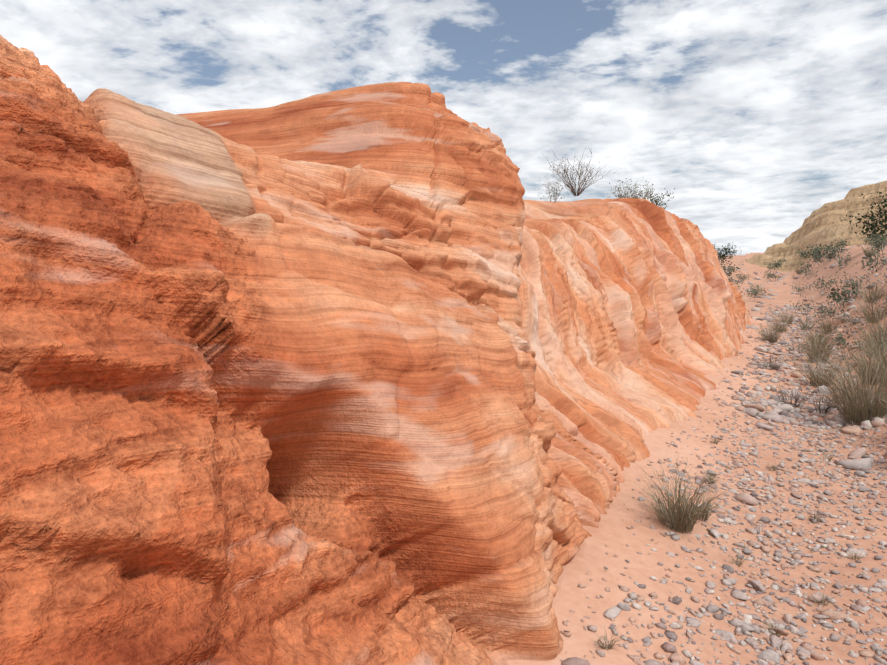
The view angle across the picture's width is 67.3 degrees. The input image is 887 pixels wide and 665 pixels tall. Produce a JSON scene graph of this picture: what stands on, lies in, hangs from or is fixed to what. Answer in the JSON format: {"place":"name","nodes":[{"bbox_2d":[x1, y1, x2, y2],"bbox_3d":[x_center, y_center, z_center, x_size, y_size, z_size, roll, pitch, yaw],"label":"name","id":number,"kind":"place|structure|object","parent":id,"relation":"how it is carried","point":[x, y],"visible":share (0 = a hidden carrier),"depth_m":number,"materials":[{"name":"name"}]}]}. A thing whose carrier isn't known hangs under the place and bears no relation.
{"place":"outdoors","nodes":[
{"label":"outdoors","id":0,"kind":"place"},
{"bbox_2d":[0,0,886,255],"label":"sky","id":1,"kind":"structure","parent":0,"point":[759,115],"materials":[{"name":"white"}]},
{"bbox_2d":[507,245,886,664],"bbox_3d":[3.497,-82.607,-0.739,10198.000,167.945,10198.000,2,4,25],"label":"terrain","id":2,"kind":"structure","parent":0,"point":[613,533],"depth_m":3.53,"materials":[{"name":"sand"}]},
{"bbox_2d":[0,35,751,664],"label":"sandstone outcrop","id":3,"kind":"object","parent":2,"relation":"on","point":[392,373],"visible":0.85,"depth_m":2.07,"materials":[{"name":"orange stone"}]},
{"bbox_2d":[560,320,762,660],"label":"pebbles","id":4,"kind":"object","parent":2,"relation":"on","point":[626,589],"visible":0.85,"depth_m":3.12,"materials":[{"name":"stone"}]},
{"bbox_2d":[536,148,886,413],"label":"shrub","id":5,"kind":"object","parent":2,"relation":"on","point":[817,251],"depth_m":14.95,"materials":[{"name":"plant"}]},
{"bbox_2d":[561,411,886,664],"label":"cobbles","id":6,"kind":"object","parent":2,"relation":"on","point":[770,654],"visible":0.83,"depth_m":3.24,"materials":[{"name":"stone"}]},
{"bbox_2d":[585,236,886,649],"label":"dry grass tufts","id":7,"kind":"object","parent":2,"relation":"on","point":[683,520],"visible":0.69,"depth_m":6.39,"materials":[{"name":"plant"}]},
{"bbox_2d":[585,391,886,664],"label":"pebbles","id":8,"kind":"object","parent":2,"relation":"on","point":[672,635],"visible":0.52,"depth_m":3.37,"materials":[{"name":"stone"}]},
{"bbox_2d":[695,299,886,505],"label":"boulders","id":9,"kind":"object","parent":2,"relation":"on","point":[862,464],"visible":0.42,"depth_m":6.32,"materials":[{"name":"stone"}]},
{"bbox_2d":[713,257,886,429],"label":"cobbles","id":10,"kind":"object","parent":2,"relation":"on","point":[792,416],"visible":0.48,"depth_m":8.09,"materials":[{"name":"stone"}]},
{"bbox_2d":[714,190,886,277],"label":"leafy shrubs","id":11,"kind":"object","parent":2,"relation":"on","point":[874,231],"visible":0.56,"depth_m":27.95,"materials":[{"name":"green plant"}]},
{"bbox_2d":[723,244,886,343],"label":"slope stones","id":12,"kind":"object","parent":2,"relation":"on","point":[767,317],"visible":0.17,"depth_m":22.27,"materials":[{"name":"grey stone"}]},
{"bbox_2d":[745,180,886,271],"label":"distant hill","id":13,"kind":"structure","parent":2,"relation":"on","point":[823,224],"depth_m":56.80,"materials":[{"name":"beige stone"}]}
]}

